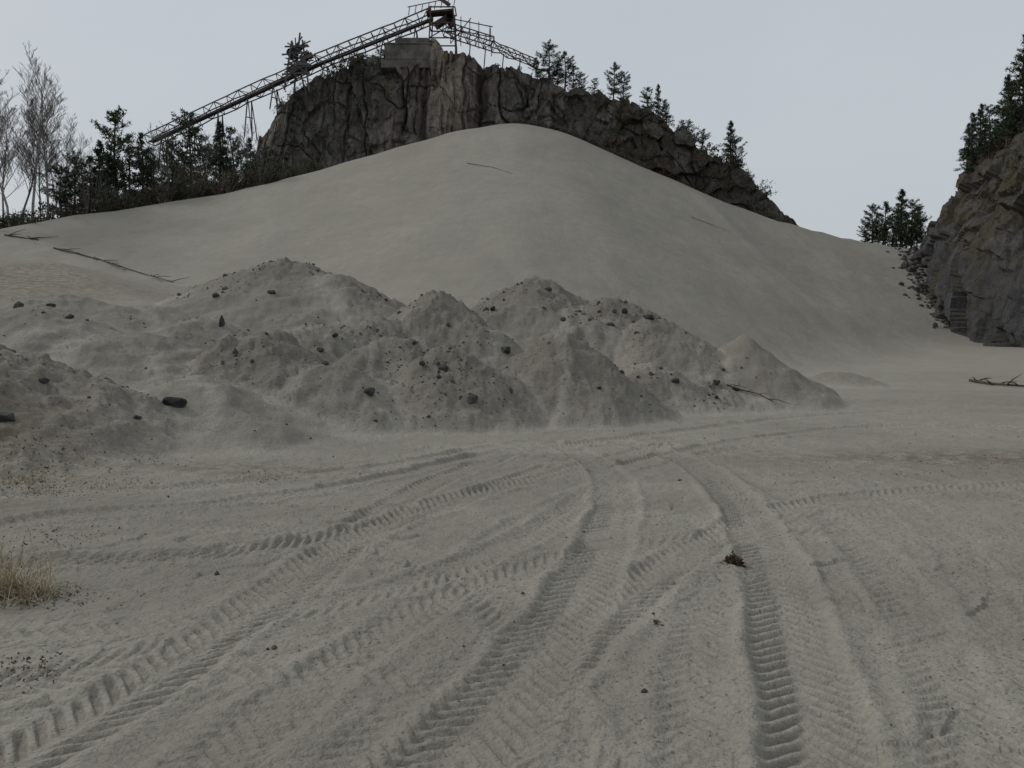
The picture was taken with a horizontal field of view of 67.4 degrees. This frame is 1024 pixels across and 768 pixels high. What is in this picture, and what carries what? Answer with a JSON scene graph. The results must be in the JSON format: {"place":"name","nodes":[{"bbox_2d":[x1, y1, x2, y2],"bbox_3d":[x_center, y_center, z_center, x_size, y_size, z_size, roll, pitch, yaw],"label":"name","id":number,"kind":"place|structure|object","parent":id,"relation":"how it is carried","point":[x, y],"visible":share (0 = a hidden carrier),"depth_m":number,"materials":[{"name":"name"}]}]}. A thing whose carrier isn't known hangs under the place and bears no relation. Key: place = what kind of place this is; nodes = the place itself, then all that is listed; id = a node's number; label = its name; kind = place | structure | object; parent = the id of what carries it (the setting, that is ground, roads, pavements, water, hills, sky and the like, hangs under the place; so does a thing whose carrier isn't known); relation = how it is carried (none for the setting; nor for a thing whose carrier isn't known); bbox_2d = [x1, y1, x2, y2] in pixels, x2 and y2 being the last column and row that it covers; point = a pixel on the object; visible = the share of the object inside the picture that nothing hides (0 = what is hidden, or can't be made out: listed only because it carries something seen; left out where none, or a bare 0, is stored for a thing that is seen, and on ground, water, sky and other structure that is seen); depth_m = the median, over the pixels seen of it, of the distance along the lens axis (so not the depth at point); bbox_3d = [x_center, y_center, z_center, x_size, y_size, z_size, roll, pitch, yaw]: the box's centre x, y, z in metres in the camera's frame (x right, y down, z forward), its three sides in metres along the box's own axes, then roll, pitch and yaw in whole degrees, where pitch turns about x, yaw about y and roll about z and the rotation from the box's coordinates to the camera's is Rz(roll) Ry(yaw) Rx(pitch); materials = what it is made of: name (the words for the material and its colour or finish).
{"place":"outdoors","nodes":[
{"label":"outdoors","id":0,"kind":"place"},
{"bbox_2d":[0,123,1023,767],"bbox_3d":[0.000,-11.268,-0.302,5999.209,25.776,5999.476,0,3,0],"label":"sand ground","id":1,"kind":"structure","parent":0,"point":[806,639],"depth_m":8.46,"materials":[{"name":"beige sand"}]},
{"bbox_2d":[0,412,14,421],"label":"boulder","id":2,"kind":"object","parent":1,"relation":"on","point":[7,416],"visible":0.91,"depth_m":9.48,"materials":[{"name":"stone"}]},
{"bbox_2d":[0,70,17,168],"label":"birch tree","id":3,"kind":"object","parent":1,"relation":"on","point":[5,163],"visible":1,"depth_m":65.25,"materials":[{"name":"grey plant"}]},
{"bbox_2d":[0,79,27,226],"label":"birch tree","id":4,"kind":"object","parent":1,"relation":"on","point":[4,154],"visible":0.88,"depth_m":67.84,"materials":[{"name":"grey plant"}]},
{"bbox_2d":[0,108,42,218],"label":"birch tree","id":5,"kind":"object","parent":1,"relation":"on","point":[4,167],"visible":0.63,"depth_m":71.28,"materials":[{"name":"grey plant"}]},
{"bbox_2d":[4,229,45,239],"bbox_3d":[-39.595,-12.051,62.531,4.735,0.842,1.889,1,3,12],"label":"fallen branch","id":6,"kind":"object","parent":1,"relation":"on","point":[13,235],"visible":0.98,"depth_m":62.55,"materials":[{"name":"brown wood"}]},
{"bbox_2d":[0,525,59,568],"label":"dry grass","id":7,"kind":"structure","parent":1,"relation":"on","point":[1,552],"depth_m":5.50,"materials":[{"name":"beige plant"}]},
{"bbox_2d":[0,42,67,219],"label":"birch tree","id":8,"kind":"object","parent":1,"relation":"on","point":[34,175],"visible":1,"depth_m":68.94,"materials":[{"name":"grey plant"}]},
{"bbox_2d":[13,99,63,212],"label":"birch tree","id":9,"kind":"object","parent":1,"relation":"on","point":[30,187],"visible":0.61,"depth_m":72.26,"materials":[{"name":"grey plant"}]},
{"bbox_2d":[13,101,66,217],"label":"birch tree","id":10,"kind":"object","parent":1,"relation":"on","point":[39,182],"visible":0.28,"depth_m":74.13,"materials":[{"name":"grey plant"}]},
{"bbox_2d":[12,64,71,219],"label":"birch tree","id":11,"kind":"object","parent":1,"relation":"on","point":[46,166],"visible":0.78,"depth_m":70.70,"materials":[{"name":"grey plant"}]},
{"bbox_2d":[38,377,49,383],"bbox_3d":[-6.556,-0.047,10.738,0.119,0.102,0.136,1,3,23],"label":"boulder","id":12,"kind":"object","parent":1,"relation":"on","point":[43,380],"visible":1,"depth_m":10.70,"materials":[{"name":"stone"}]},
{"bbox_2d":[0,545,95,613],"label":"dry grass","id":13,"kind":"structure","parent":1,"relation":"on","point":[10,582],"depth_m":4.87,"materials":[{"name":"beige plant"}]},
{"bbox_2d":[0,450,110,488],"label":"dry grass","id":14,"kind":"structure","parent":1,"relation":"on","point":[24,479],"depth_m":8.33,"materials":[{"name":"beige plant"}]},
{"bbox_2d":[38,132,75,217],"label":"birch tree","id":15,"kind":"object","parent":1,"relation":"on","point":[54,165],"visible":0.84,"depth_m":71.94,"materials":[{"name":"grey plant"}]},
{"bbox_2d":[39,164,79,215],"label":"pine tree","id":16,"kind":"object","parent":1,"relation":"on","point":[60,200],"visible":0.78,"depth_m":71.96,"materials":[{"name":"green plant"}]},
{"bbox_2d":[50,150,94,212],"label":"pine tree","id":17,"kind":"object","parent":1,"relation":"on","point":[78,162],"visible":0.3,"depth_m":74.59,"materials":[{"name":"green plant"}]},
{"bbox_2d":[47,113,102,216],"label":"birch tree","id":18,"kind":"object","parent":1,"relation":"on","point":[71,151],"visible":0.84,"depth_m":72.99,"materials":[{"name":"grey plant"}]},
{"bbox_2d":[63,132,96,190],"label":"birch tree","id":19,"kind":"object","parent":1,"relation":"on","point":[80,143],"visible":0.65,"depth_m":74.61,"materials":[{"name":"grey plant"}]},
{"bbox_2d":[66,155,112,210],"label":"pine tree","id":20,"kind":"object","parent":1,"relation":"on","point":[89,161],"visible":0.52,"depth_m":73.37,"materials":[{"name":"green plant"}]},
{"bbox_2d":[90,139,105,210],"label":"pine tree","id":21,"kind":"object","parent":1,"relation":"on","point":[98,152],"visible":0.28,"depth_m":74.95,"materials":[{"name":"green plant"}]},
{"bbox_2d":[92,153,119,206],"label":"pine tree","id":22,"kind":"object","parent":1,"relation":"on","point":[109,164],"visible":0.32,"depth_m":73.95,"materials":[{"name":"green plant"}]},
{"bbox_2d":[28,475,188,500],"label":"dry grass","id":23,"kind":"structure","parent":1,"relation":"on","point":[90,486],"depth_m":8.11,"materials":[{"name":"beige plant"}]},
{"bbox_2d":[90,105,148,193],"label":"pine tree","id":24,"kind":"object","parent":1,"relation":"on","point":[115,115],"visible":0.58,"depth_m":75.04,"materials":[{"name":"green plant"}]},
{"bbox_2d":[53,247,189,281],"bbox_3d":[-28.746,-8.795,55.622,18.262,3.572,1.609,2,4,39],"label":"fallen branch","id":25,"kind":"object","parent":1,"relation":"on","point":[66,250],"visible":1,"depth_m":57.12,"materials":[{"name":"brown wood"}]},
{"bbox_2d":[103,138,157,199],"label":"pine tree","id":26,"kind":"object","parent":1,"relation":"on","point":[122,171],"visible":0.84,"depth_m":74.60,"materials":[{"name":"green plant"}]},
{"bbox_2d":[72,471,195,494],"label":"dry grass","id":27,"kind":"structure","parent":1,"relation":"on","point":[129,484],"depth_m":8.45,"materials":[{"name":"beige plant"}]},
{"bbox_2d":[122,131,158,205],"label":"pine tree","id":28,"kind":"object","parent":1,"relation":"on","point":[140,142],"visible":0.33,"depth_m":76.69,"materials":[{"name":"green plant"}]},
{"bbox_2d":[128,146,166,198],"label":"pine tree","id":29,"kind":"object","parent":1,"relation":"on","point":[151,157],"visible":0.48,"depth_m":76.58,"materials":[{"name":"green plant"}]},
{"bbox_2d":[144,123,167,177],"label":"birch tree","id":30,"kind":"object","parent":1,"relation":"on","point":[159,138],"visible":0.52,"depth_m":79.03,"materials":[{"name":"grey plant"}]},
{"bbox_2d":[0,131,327,228],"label":"shrub thicket","id":31,"kind":"object","parent":1,"relation":"on","point":[197,188],"visible":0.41,"depth_m":74.47,"materials":[{"name":"green plant"}]},
{"bbox_2d":[156,121,179,178],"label":"birch tree","id":32,"kind":"object","parent":1,"relation":"on","point":[165,131],"visible":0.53,"depth_m":83.31,"materials":[{"name":"grey plant"}]},
{"bbox_2d":[162,397,186,407],"bbox_3d":[-5.176,0.300,11.748,0.374,0.225,0.287,3,4,44],"label":"boulder","id":33,"kind":"object","parent":1,"relation":"on","point":[176,402],"visible":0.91,"depth_m":11.67,"materials":[{"name":"stone"}]},
{"bbox_2d":[158,138,192,193],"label":"pine tree","id":34,"kind":"object","parent":1,"relation":"on","point":[171,144],"visible":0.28,"depth_m":82.67,"materials":[{"name":"green plant"}]},
{"bbox_2d":[159,147,194,179],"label":"pine tree","id":35,"kind":"object","parent":1,"relation":"on","point":[179,154],"visible":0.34,"depth_m":81.61,"materials":[{"name":"green plant"}]},
{"bbox_2d":[162,108,221,185],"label":"pine tree","id":36,"kind":"object","parent":1,"relation":"on","point":[188,133],"visible":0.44,"depth_m":84.72,"materials":[{"name":"green plant"}]},
{"bbox_2d":[186,130,219,184],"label":"birch tree","id":37,"kind":"object","parent":1,"relation":"on","point":[207,150],"visible":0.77,"depth_m":82.58,"materials":[{"name":"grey plant"}]},
{"bbox_2d":[182,132,230,183],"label":"pine tree","id":38,"kind":"object","parent":1,"relation":"on","point":[200,137],"visible":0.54,"depth_m":83.96,"materials":[{"name":"green plant"}]},
{"bbox_2d":[206,121,233,179],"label":"pine tree","id":39,"kind":"object","parent":1,"relation":"on","point":[219,129],"visible":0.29,"depth_m":86.43,"materials":[{"name":"green plant"}]},
{"bbox_2d":[219,315,224,326],"bbox_3d":[-6.997,-1.476,18.508,0.134,0.377,0.178,0,3,6],"label":"boulder","id":40,"kind":"object","parent":1,"relation":"on","point":[221,322],"visible":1,"depth_m":18.45,"materials":[{"name":"stone"}]},
{"bbox_2d":[208,146,243,187],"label":"pine tree","id":41,"kind":"object","parent":1,"relation":"on","point":[224,151],"visible":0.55,"depth_m":84.73,"materials":[{"name":"green plant"}]},
{"bbox_2d":[211,125,254,173],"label":"pine tree","id":42,"kind":"object","parent":1,"relation":"on","point":[231,131],"visible":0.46,"depth_m":89.91,"materials":[{"name":"green plant"}]},
{"bbox_2d":[233,125,260,172],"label":"birch tree","id":43,"kind":"object","parent":1,"relation":"on","point":[242,142],"visible":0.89,"depth_m":87.90,"materials":[{"name":"grey plant"}]},
{"bbox_2d":[239,136,256,182],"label":"pine tree","id":44,"kind":"object","parent":1,"relation":"on","point":[250,145],"visible":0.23,"depth_m":88.64,"materials":[{"name":"green plant"}]},
{"bbox_2d":[240,155,273,176],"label":"pine tree","id":45,"kind":"object","parent":1,"relation":"on","point":[253,163],"visible":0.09,"depth_m":85.94,"materials":[{"name":"green plant"}]},
{"bbox_2d":[221,469,301,483],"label":"dry grass","id":46,"kind":"structure","parent":1,"relation":"on","point":[264,477],"depth_m":8.91,"materials":[{"name":"beige plant"}]},
{"bbox_2d":[254,145,282,183],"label":"pine tree","id":47,"kind":"object","parent":1,"relation":"on","point":[268,151],"visible":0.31,"depth_m":86.54,"materials":[{"name":"green plant"}]},
{"bbox_2d":[364,387,374,395],"bbox_3d":[-2.575,0.135,13.894,0.207,0.156,0.230,0,3,-9],"label":"boulder","id":48,"kind":"object","parent":1,"relation":"on","point":[370,390],"visible":1,"depth_m":13.81,"materials":[{"name":"stone"}]},
{"bbox_2d":[0,260,815,460],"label":"gravel stones","id":49,"kind":"object","parent":1,"relation":"on","point":[471,398],"visible":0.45,"depth_m":17.02,"materials":[{"name":"grey stone"}]},
{"bbox_2d":[501,346,510,353],"bbox_3d":[-0.165,-0.852,19.844,0.281,0.245,0.288,-1,3,-25],"label":"boulder","id":50,"kind":"object","parent":1,"relation":"on","point":[506,349],"visible":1,"depth_m":19.75,"materials":[{"name":"stone"}]},
{"bbox_2d":[0,413,1016,691],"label":"plant litter","id":51,"kind":"object","parent":1,"relation":"on","point":[734,559],"visible":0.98,"depth_m":5.44,"materials":[{"name":"brown plant"}]},
{"bbox_2d":[2,335,1023,737],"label":"pebbles","id":52,"kind":"object","parent":1,"relation":"on","point":[274,647],"visible":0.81,"depth_m":5.23,"materials":[{"name":"stone"}]},
{"bbox_2d":[644,314,653,319],"bbox_3d":[3.895,-1.877,21.719,0.305,0.209,0.329,-1,3,-21],"label":"boulder","id":53,"kind":"object","parent":1,"relation":"on","point":[649,316],"visible":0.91,"depth_m":21.61,"materials":[{"name":"stone"}]},
{"bbox_2d":[671,378,679,382],"bbox_3d":[3.862,-0.085,18.107,0.190,0.138,0.199,2,3,31],"label":"boulder","id":54,"kind":"object","parent":1,"relation":"on","point":[674,380],"visible":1,"depth_m":18.03,"materials":[{"name":"stone"}]},
{"bbox_2d":[727,384,790,404],"bbox_3d":[5.991,0.231,18.538,1.535,0.448,0.402,2,3,34],"label":"fallen branch","id":55,"kind":"object","parent":1,"relation":"on","point":[731,385],"visible":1,"depth_m":18.73,"materials":[{"name":"brown wood"}]},
{"bbox_2d":[856,222,871,242],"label":"pine tree","id":56,"kind":"object","parent":1,"relation":"on","point":[863,230],"visible":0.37,"depth_m":97.22,"materials":[{"name":"green plant"}]},
{"bbox_2d":[862,219,882,243],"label":"pine tree","id":57,"kind":"object","parent":1,"relation":"on","point":[874,229],"visible":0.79,"depth_m":91.35,"materials":[{"name":"green plant"}]},
{"bbox_2d":[860,203,889,242],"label":"pine tree","id":58,"kind":"object","parent":1,"relation":"on","point":[872,208],"visible":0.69,"depth_m":93.03,"materials":[{"name":"green plant"}]},
{"bbox_2d":[877,225,891,246],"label":"pine tree","id":59,"kind":"object","parent":1,"relation":"on","point":[885,236],"visible":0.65,"depth_m":89.25,"materials":[{"name":"green plant"}]},
{"bbox_2d":[874,201,896,242],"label":"pine tree","id":60,"kind":"object","parent":1,"relation":"on","point":[886,204],"visible":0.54,"depth_m":95.89,"materials":[{"name":"green plant"}]},
{"bbox_2d":[877,208,911,246],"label":"pine tree","id":61,"kind":"object","parent":1,"relation":"on","point":[897,216],"visible":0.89,"depth_m":88.97,"materials":[{"name":"green plant"}]},
{"bbox_2d":[888,223,906,247],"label":"pine tree","id":62,"kind":"object","parent":1,"relation":"on","point":[896,234],"visible":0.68,"depth_m":88.07,"materials":[{"name":"green plant"}]},
{"bbox_2d":[889,189,920,248],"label":"pine tree","id":63,"kind":"object","parent":1,"relation":"on","point":[901,199],"visible":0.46,"depth_m":95.87,"materials":[{"name":"green plant"}]},
{"bbox_2d":[897,215,918,248],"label":"pine tree","id":64,"kind":"object","parent":1,"relation":"on","point":[906,230],"visible":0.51,"depth_m":91.24,"materials":[{"name":"green plant"}]},
{"bbox_2d":[899,199,928,247],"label":"pine tree","id":65,"kind":"object","parent":1,"relation":"on","point":[912,205],"visible":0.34,"depth_m":95.77,"materials":[{"name":"green plant"}]},
{"bbox_2d":[909,206,931,240],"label":"pine tree","id":66,"kind":"object","parent":1,"relation":"on","point":[918,214],"visible":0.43,"depth_m":94.02,"materials":[{"name":"green plant"}]},
{"bbox_2d":[969,374,1023,386],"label":"fallen branch","id":67,"kind":"object","parent":1,"relation":"on","point":[994,383],"visible":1,"depth_m":29.37,"materials":[{"name":"brown wood"}]},
{"bbox_2d":[0,0,1023,248],"label":"sky","id":68,"kind":"structure","parent":0,"point":[846,106],"materials":[{"name":"grey"}]},
{"bbox_2d":[256,38,797,225],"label":"rock cliff","id":69,"kind":"structure","parent":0,"point":[445,93],"depth_m":88.74,"materials":[{"name":"grey stone"}]},
{"bbox_2d":[282,32,313,94],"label":"pine tree","id":70,"kind":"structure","parent":69,"relation":"on","point":[293,51],"depth_m":87.85,"materials":[{"name":"plant"}]},
{"bbox_2d":[144,0,537,180],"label":"conveyor","id":71,"kind":"object","parent":69,"relation":"on","point":[400,52],"visible":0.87,"depth_m":90.09,"materials":[{"name":"metal"}]},
{"bbox_2d":[270,48,776,218],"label":"cliff shrubs","id":72,"kind":"object","parent":69,"relation":"on","point":[553,126],"visible":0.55,"depth_m":87.87,"materials":[{"name":"green plant"}]},
{"bbox_2d":[528,57,543,79],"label":"pine tree","id":73,"kind":"object","parent":69,"relation":"on","point":[536,68],"visible":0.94,"depth_m":89.24,"materials":[{"name":"green plant"}]},
{"bbox_2d":[535,39,562,78],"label":"pine tree","id":74,"kind":"object","parent":69,"relation":"on","point":[546,55],"visible":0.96,"depth_m":88.95,"materials":[{"name":"green plant"}]},
{"bbox_2d":[547,61,567,85],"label":"pine tree","id":75,"kind":"object","parent":69,"relation":"on","point":[558,81],"visible":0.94,"depth_m":89.18,"materials":[{"name":"green plant"}]},
{"bbox_2d":[552,51,576,91],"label":"pine tree","id":76,"kind":"object","parent":69,"relation":"on","point":[569,66],"visible":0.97,"depth_m":88.80,"materials":[{"name":"green plant"}]},
{"bbox_2d":[562,65,580,88],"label":"pine tree","id":77,"kind":"object","parent":69,"relation":"on","point":[573,75],"visible":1,"depth_m":89.16,"materials":[{"name":"green plant"}]},
{"bbox_2d":[574,72,587,89],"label":"pine tree","id":78,"kind":"object","parent":69,"relation":"on","point":[579,83],"visible":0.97,"depth_m":89.22,"materials":[{"name":"green plant"}]},
{"bbox_2d":[587,78,601,93],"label":"pine tree","id":79,"kind":"object","parent":69,"relation":"on","point":[593,90],"visible":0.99,"depth_m":89.27,"materials":[{"name":"green plant"}]},
{"bbox_2d":[604,62,621,98],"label":"pine tree","id":80,"kind":"object","parent":69,"relation":"on","point":[614,83],"visible":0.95,"depth_m":89.14,"materials":[{"name":"green plant"}]},
{"bbox_2d":[614,71,631,100],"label":"pine tree","id":81,"kind":"object","parent":69,"relation":"on","point":[626,81],"visible":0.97,"depth_m":89.05,"materials":[{"name":"green plant"}]},
{"bbox_2d":[639,87,656,110],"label":"pine tree","id":82,"kind":"object","parent":69,"relation":"on","point":[647,97],"visible":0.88,"depth_m":89.33,"materials":[{"name":"green plant"}]},
{"bbox_2d":[652,84,667,122],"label":"pine tree","id":83,"kind":"object","parent":69,"relation":"on","point":[658,99],"visible":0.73,"depth_m":89.43,"materials":[{"name":"green plant"}]},
{"bbox_2d":[657,99,672,122],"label":"pine tree","id":84,"kind":"object","parent":69,"relation":"on","point":[663,107],"visible":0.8,"depth_m":89.40,"materials":[{"name":"green plant"}]},
{"bbox_2d":[684,119,696,134],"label":"pine tree","id":85,"kind":"object","parent":69,"relation":"on","point":[688,122],"visible":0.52,"depth_m":89.47,"materials":[{"name":"green plant"}]},
{"bbox_2d":[696,129,710,148],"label":"pine tree","id":86,"kind":"object","parent":69,"relation":"on","point":[701,141],"visible":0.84,"depth_m":89.39,"materials":[{"name":"green plant"}]},
{"bbox_2d":[721,121,744,169],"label":"pine tree","id":87,"kind":"object","parent":69,"relation":"on","point":[730,134],"visible":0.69,"depth_m":89.63,"materials":[{"name":"green plant"}]},
{"bbox_2d":[724,135,746,167],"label":"pine tree","id":88,"kind":"object","parent":69,"relation":"on","point":[739,147],"visible":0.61,"depth_m":89.52,"materials":[{"name":"green plant"}]},
{"bbox_2d":[886,245,962,328],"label":"scree stones","id":89,"kind":"object","parent":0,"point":[916,258],"visible":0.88,"depth_m":69.84,"materials":[{"name":"grey stone"}]},
{"bbox_2d":[919,113,1023,347],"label":"rock hillside","id":90,"kind":"structure","parent":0,"point":[972,246],"depth_m":60.73,"materials":[{"name":"grey stone"}]},
{"bbox_2d":[906,216,926,247],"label":"pine tree","id":91,"kind":"object","parent":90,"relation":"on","point":[915,229],"visible":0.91,"depth_m":89.17,"materials":[{"name":"green plant"}]},
{"bbox_2d":[957,123,975,160],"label":"pine tree","id":92,"kind":"object","parent":90,"relation":"on","point":[965,143],"visible":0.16,"depth_m":79.00,"materials":[{"name":"green plant"}]},
{"bbox_2d":[953,112,983,173],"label":"pine tree","id":93,"kind":"object","parent":90,"relation":"on","point":[971,157],"visible":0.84,"depth_m":71.56,"materials":[{"name":"green plant"}]},
{"bbox_2d":[966,104,991,155],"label":"pine tree","id":94,"kind":"object","parent":90,"relation":"on","point":[980,138],"visible":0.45,"depth_m":72.84,"materials":[{"name":"green plant"}]},
{"bbox_2d":[970,104,1006,158],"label":"pine tree","id":95,"kind":"object","parent":90,"relation":"on","point":[989,143],"visible":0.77,"depth_m":69.35,"materials":[{"name":"green plant"}]},
{"bbox_2d":[957,103,1023,205],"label":"hillside shrubs","id":96,"kind":"object","parent":90,"relation":"on","point":[981,195],"visible":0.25,"depth_m":64.64,"materials":[{"name":"green plant"}]},
{"bbox_2d":[988,73,1019,146],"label":"pine tree","id":97,"kind":"object","parent":90,"relation":"on","point":[1004,96],"visible":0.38,"depth_m":67.21,"materials":[{"name":"green plant"}]},
{"bbox_2d":[993,94,1022,148],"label":"pine tree","id":98,"kind":"object","parent":90,"relation":"on","point":[1011,120],"visible":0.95,"depth_m":64.26,"materials":[{"name":"green plant"}]},
{"bbox_2d":[1001,55,1023,115],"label":"pine tree","id":99,"kind":"object","parent":90,"relation":"on","point":[1019,110],"visible":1,"depth_m":63.37,"materials":[{"name":"green plant"}]},
{"bbox_2d":[1003,34,1023,118],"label":"pine tree","id":100,"kind":"object","parent":90,"relation":"on","point":[1016,68],"visible":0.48,"depth_m":64.73,"materials":[{"name":"green plant"}]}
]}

